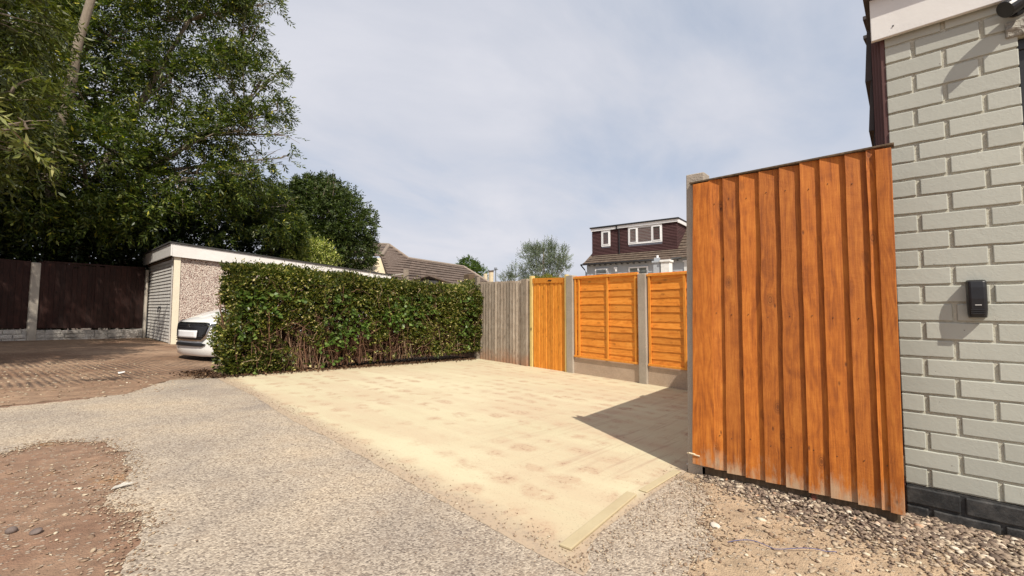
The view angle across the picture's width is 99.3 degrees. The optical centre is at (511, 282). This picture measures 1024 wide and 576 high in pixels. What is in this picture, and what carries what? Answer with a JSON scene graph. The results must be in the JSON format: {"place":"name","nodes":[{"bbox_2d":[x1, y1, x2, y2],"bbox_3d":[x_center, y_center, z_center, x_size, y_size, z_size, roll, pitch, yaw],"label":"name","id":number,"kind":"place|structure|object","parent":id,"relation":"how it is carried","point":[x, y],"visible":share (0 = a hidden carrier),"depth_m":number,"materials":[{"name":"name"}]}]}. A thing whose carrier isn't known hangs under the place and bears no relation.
{"place":"outdoors","nodes":[
{"label":"outdoors","id":0,"kind":"place"},
{"bbox_2d":[0,378,715,575],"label":"road","id":1,"kind":"structure","parent":0,"point":[235,527],"depth_m":1.97,"materials":[{"name":"grey asphalt"}]},
{"bbox_2d":[111,482,133,488],"bbox_3d":[-1.884,0.980,2.104,0.027,0.013,0.086,-2,-4,31],"label":"plastic scrap","id":2,"kind":"object","parent":1,"relation":"on","point":[121,484],"visible":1,"depth_m":2.10,"materials":[{"name":"white plastic"}]},
{"bbox_2d":[414,275,448,283],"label":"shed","id":3,"kind":"structure","parent":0,"point":[434,279],"depth_m":16.06,"materials":[{"name":"concrete"}]},
{"bbox_2d":[7,0,871,281],"label":"sky","id":4,"kind":"structure","parent":0,"point":[482,130],"materials":[{"name":"blue"}]},
{"bbox_2d":[0,328,1018,575],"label":"ground","id":5,"kind":"structure","parent":0,"point":[44,508],"depth_m":1.76,"materials":[{"name":"brown soil"}]},
{"bbox_2d":[5,526,17,533],"bbox_3d":[-1.920,0.952,1.669,0.034,0.031,0.035,-3,-4,42],"label":"dark stone","id":6,"kind":"object","parent":5,"relation":"on","point":[12,529],"visible":1,"depth_m":1.66,"materials":[{"name":"grey stone"}]},
{"bbox_2d":[29,527,42,534],"bbox_3d":[-1.823,0.954,1.667,0.043,0.018,0.036,-3,-4,42],"label":"dark stone","id":7,"kind":"object","parent":5,"relation":"on","point":[36,531],"visible":1,"depth_m":1.66,"materials":[{"name":"grey stone"}]},
{"bbox_2d":[0,0,96,212],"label":"willow tree","id":8,"kind":"object","parent":5,"relation":"on","point":[26,117],"visible":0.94,"depth_m":6.55,"materials":[{"name":"green plant"}]},
{"bbox_2d":[0,97,60,177],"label":"leafy twig","id":9,"kind":"object","parent":8,"relation":"hanging from","point":[38,158],"visible":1,"depth_m":3.75,"materials":[{"name":"green plant"}]},
{"bbox_2d":[0,259,148,340],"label":"brown fence","id":10,"kind":"object","parent":5,"relation":"on","point":[34,296],"visible":0.92,"depth_m":11.73,"materials":[{"name":"brown wood"}]},
{"bbox_2d":[0,143,311,329],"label":"laurel thicket","id":11,"kind":"object","parent":5,"relation":"on","point":[125,255],"visible":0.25,"depth_m":13.39,"materials":[{"name":"green plant"}]},
{"bbox_2d":[0,0,319,328],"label":"ash tree","id":12,"kind":"object","parent":5,"relation":"on","point":[119,132],"visible":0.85,"depth_m":13.51,"materials":[{"name":"green plant"}]},
{"bbox_2d":[0,338,450,406],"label":"yard","id":13,"kind":"structure","parent":5,"relation":"on","point":[161,359],"depth_m":6.55,"materials":[{"name":"brown brick"}]},
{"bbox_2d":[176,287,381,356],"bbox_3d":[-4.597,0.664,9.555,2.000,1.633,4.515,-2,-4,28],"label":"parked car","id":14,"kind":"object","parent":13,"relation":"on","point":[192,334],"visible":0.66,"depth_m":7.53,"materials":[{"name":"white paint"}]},
{"bbox_2d":[141,241,390,343],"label":"garage","id":15,"kind":"structure","parent":5,"relation":"on","point":[183,282],"depth_m":11.70,"materials":[{"name":"concrete"}]},
{"bbox_2d":[145,260,171,341],"bbox_3d":[-10.243,0.543,12.519,3.680,2.172,0.109,-3,-4,42],"label":"door","id":16,"kind":"structure","parent":15,"relation":"in","point":[158,330],"depth_m":12.28,"materials":[{"name":"white metal"}]},
{"bbox_2d":[147,263,170,322],"bbox_3d":[-10.205,0.548,12.562,3.700,2.180,0.015,-3,-4,42],"label":"door back","id":17,"kind":"structure","parent":15,"relation":"in","point":[169,263],"depth_m":12.73,"materials":[{"name":"white metal"}]},
{"bbox_2d":[266,231,345,265],"bbox_3d":[-8.620,0.113,18.121,2.581,4.502,2.801,-3,-4,42],"label":"variegated shrub","id":18,"kind":"object","parent":5,"relation":"on","point":[305,257],"visible":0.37,"depth_m":17.93,"materials":[{"name":"green plant"}]},
{"bbox_2d":[258,170,383,270],"bbox_3d":[-9.032,-1.424,19.967,6.017,7.792,4.253,-1,-3,17],"label":"ivy tree","id":19,"kind":"object","parent":5,"relation":"on","point":[329,201],"visible":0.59,"depth_m":19.44,"materials":[{"name":"green plant"}]},
{"bbox_2d":[169,356,475,378],"bbox_3d":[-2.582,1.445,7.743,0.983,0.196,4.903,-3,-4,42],"label":"soil bed","id":20,"kind":"object","parent":5,"relation":"on","point":[418,359],"visible":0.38,"depth_m":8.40,"materials":[{"name":"brown plant"}]},
{"bbox_2d":[206,258,483,376],"bbox_3d":[-2.400,0.641,7.839,1.013,1.826,5.198,-3,-4,42],"label":"hedge","id":21,"kind":"object","parent":20,"relation":"on","point":[322,311],"visible":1,"depth_m":6.89,"materials":[{"name":"green plant"}]},
{"bbox_2d":[391,269,408,279],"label":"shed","id":22,"kind":"structure","parent":5,"relation":"on","point":[405,272],"depth_m":16.01,"materials":[{"name":"beige"}]},
{"bbox_2d":[345,243,489,282],"bbox_3d":[-5.024,0.354,26.095,6.152,5.093,11.557,-2,-4,33],"label":"bungalow","id":23,"kind":"object","parent":5,"relation":"on","point":[393,260],"visible":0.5,"depth_m":23.74,"materials":[{"name":"brown concrete"}]},
{"bbox_2d":[217,359,687,575],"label":"parking slab","id":24,"kind":"structure","parent":5,"relation":"on","point":[561,456],"depth_m":3.33,"materials":[{"name":"concrete"}]},
{"bbox_2d":[560,470,680,550],"bbox_3d":[0.566,1.054,2.112,0.094,0.058,1.185,-3,-4,40],"label":"kerb strip","id":25,"kind":"object","parent":24,"relation":"on","point":[580,534],"visible":1,"depth_m":1.93,"materials":[{"name":"beige concrete"}]},
{"bbox_2d":[464,274,474,282],"bbox_3d":[-0.986,0.767,9.998,0.180,1.900,0.180,-3,-4,42],"label":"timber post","id":26,"kind":"object","parent":5,"relation":"on","point":[469,276],"visible":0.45,"depth_m":9.98,"materials":[{"name":"brown wood"}]},
{"bbox_2d":[455,254,488,280],"bbox_3d":[-3.171,0.545,31.995,3.034,5.283,3.089,-3,-4,42],"label":"round tree","id":27,"kind":"object","parent":5,"relation":"on","point":[475,266],"visible":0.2,"depth_m":31.68,"materials":[{"name":"green plant"}]},
{"bbox_2d":[445,277,529,365],"bbox_3d":[-0.874,0.943,9.557,0.150,2.100,3.680,3,-4,-39],"label":"featheredge fence","id":28,"kind":"object","parent":5,"relation":"on","point":[505,325],"visible":0.37,"depth_m":8.67,"materials":[{"name":"grey wood"}]},
{"bbox_2d":[483,270,493,281],"bbox_3d":[-1.617,1.053,29.943,0.714,3.720,0.367,0,-3,-2],"label":"cream chimney","id":29,"kind":"object","parent":5,"relation":"on","point":[490,275],"visible":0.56,"depth_m":29.88,"materials":[{"name":"beige concrete"}]},
{"bbox_2d":[0,359,1021,575],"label":"stone chips","id":30,"kind":"object","parent":5,"relation":"on","point":[699,523],"visible":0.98,"depth_m":1.83,"materials":[{"name":"grey gravel"}]},
{"bbox_2d":[497,235,573,280],"bbox_3d":[1.288,0.113,22.192,3.731,5.070,2.822,-3,-4,42],"label":"silver tree","id":31,"kind":"object","parent":5,"relation":"on","point":[537,251],"visible":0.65,"depth_m":21.93,"materials":[{"name":"green plant"}]},
{"bbox_2d":[527,273,559,278],"bbox_3d":[1.160,0.930,13.939,1.644,2.529,0.858,-1,-3,11],"label":"golden hedge","id":32,"kind":"object","parent":5,"relation":"on","point":[548,275],"visible":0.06,"depth_m":13.99,"materials":[{"name":"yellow plant"}]},
{"bbox_2d":[566,271,687,389],"bbox_3d":[1.978,0.813,6.137,0.128,1.985,3.210,3,-4,-39],"label":"lap fence","id":33,"kind":"object","parent":5,"relation":"on","point":[631,327],"visible":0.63,"depth_m":6.41,"materials":[{"name":"orange wood"}]},
{"bbox_2d":[530,275,567,371],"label":"wooden gate","id":34,"kind":"structure","parent":33,"relation":"attached to","point":[547,323],"depth_m":7.73,"materials":[{"name":"orange wood"}]},
{"bbox_2d":[580,217,686,275],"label":"dormer house","id":35,"kind":"structure","parent":5,"relation":"on","point":[638,247],"depth_m":27.22,"materials":[{"name":"brown roof tile"},{"name":"dark red cladding"},{"name":"white render"}]},
{"bbox_2d":[595,268,607,274],"bbox_3d":[5.816,-0.591,28.268,0.920,0.620,0.178,-2,-4,38],"label":"window","id":36,"kind":"structure","parent":35,"relation":"in","point":[600,271],"depth_m":28.22,"materials":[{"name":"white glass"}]},
{"bbox_2d":[628,266,647,273],"bbox_3d":[7.781,-0.413,26.785,1.230,1.100,0.100,-2,-4,38],"label":"window","id":37,"kind":"structure","parent":35,"relation":"in","point":[641,269],"depth_m":26.74,"materials":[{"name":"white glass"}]},
{"bbox_2d":[652,255,673,272],"bbox_3d":[7.610,0.542,21.937,0.950,3.860,0.570,-2,-4,38],"label":"white stack","id":38,"kind":"object","parent":35,"relation":"part of","point":[660,265],"visible":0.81,"depth_m":21.81,"materials":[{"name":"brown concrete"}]},
{"bbox_2d":[686,172,708,474],"bbox_3d":[1.108,0.431,2.577,0.105,2.155,0.100,-2,-3,42],"label":"concrete post","id":39,"kind":"object","parent":5,"relation":"on","point":[694,468],"visible":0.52,"depth_m":2.57,"materials":[{"name":"grey concrete"}]},
{"bbox_2d":[710,521,720,528],"bbox_3d":[0.873,1.048,1.871,0.044,0.021,0.039,-3,-4,42],"label":"white stone","id":40,"kind":"object","parent":5,"relation":"on","point":[713,524],"visible":0.96,"depth_m":1.86,"materials":[{"name":"white stone"}]},
{"bbox_2d":[728,539,836,551],"bbox_3d":[1.049,1.032,1.695,0.391,0.018,0.037,-1,-3,11],"label":"wire","id":41,"kind":"object","parent":5,"relation":"on","point":[785,548],"visible":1,"depth_m":1.68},
{"bbox_2d":[863,0,1023,539],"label":"brick building","id":42,"kind":"structure","parent":5,"relation":"on","point":[944,81],"depth_m":1.99,"materials":[{"name":"white brick"}]},
{"bbox_2d":[965,280,987,317],"bbox_3d":[2.058,0.073,1.926,0.062,0.166,0.056,-3,-4,42],"label":"wall light","id":43,"kind":"object","parent":42,"relation":"attached to","point":[976,299],"visible":1,"depth_m":1.91,"materials":[{"name":"black plastic"}]},
{"bbox_2d":[996,0,1023,17],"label":"spotlight","id":44,"kind":"object","parent":42,"relation":"attached to","point":[1009,8],"visible":1,"depth_m":1.86,"materials":[{"name":"black plastic"}]},
{"bbox_2d":[1017,39,1023,125],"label":"window","id":45,"kind":"structure","parent":42,"relation":"in","point":[1020,47],"depth_m":1.91,"materials":[{"name":"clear glass"}]},
{"bbox_2d":[694,473,1023,575],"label":"gravel","id":46,"kind":"structure","parent":0,"point":[939,532],"depth_m":1.85,"materials":[{"name":"grey gravel"}]},
{"bbox_2d":[687,142,904,523],"bbox_3d":[1.390,0.250,2.262,0.959,1.733,0.094,-3,-4,42],"label":"boarded panel","id":47,"kind":"object","parent":46,"relation":"on","point":[796,377],"visible":0.99,"depth_m":2.18,"materials":[{"name":"orange wood"}]}
]}

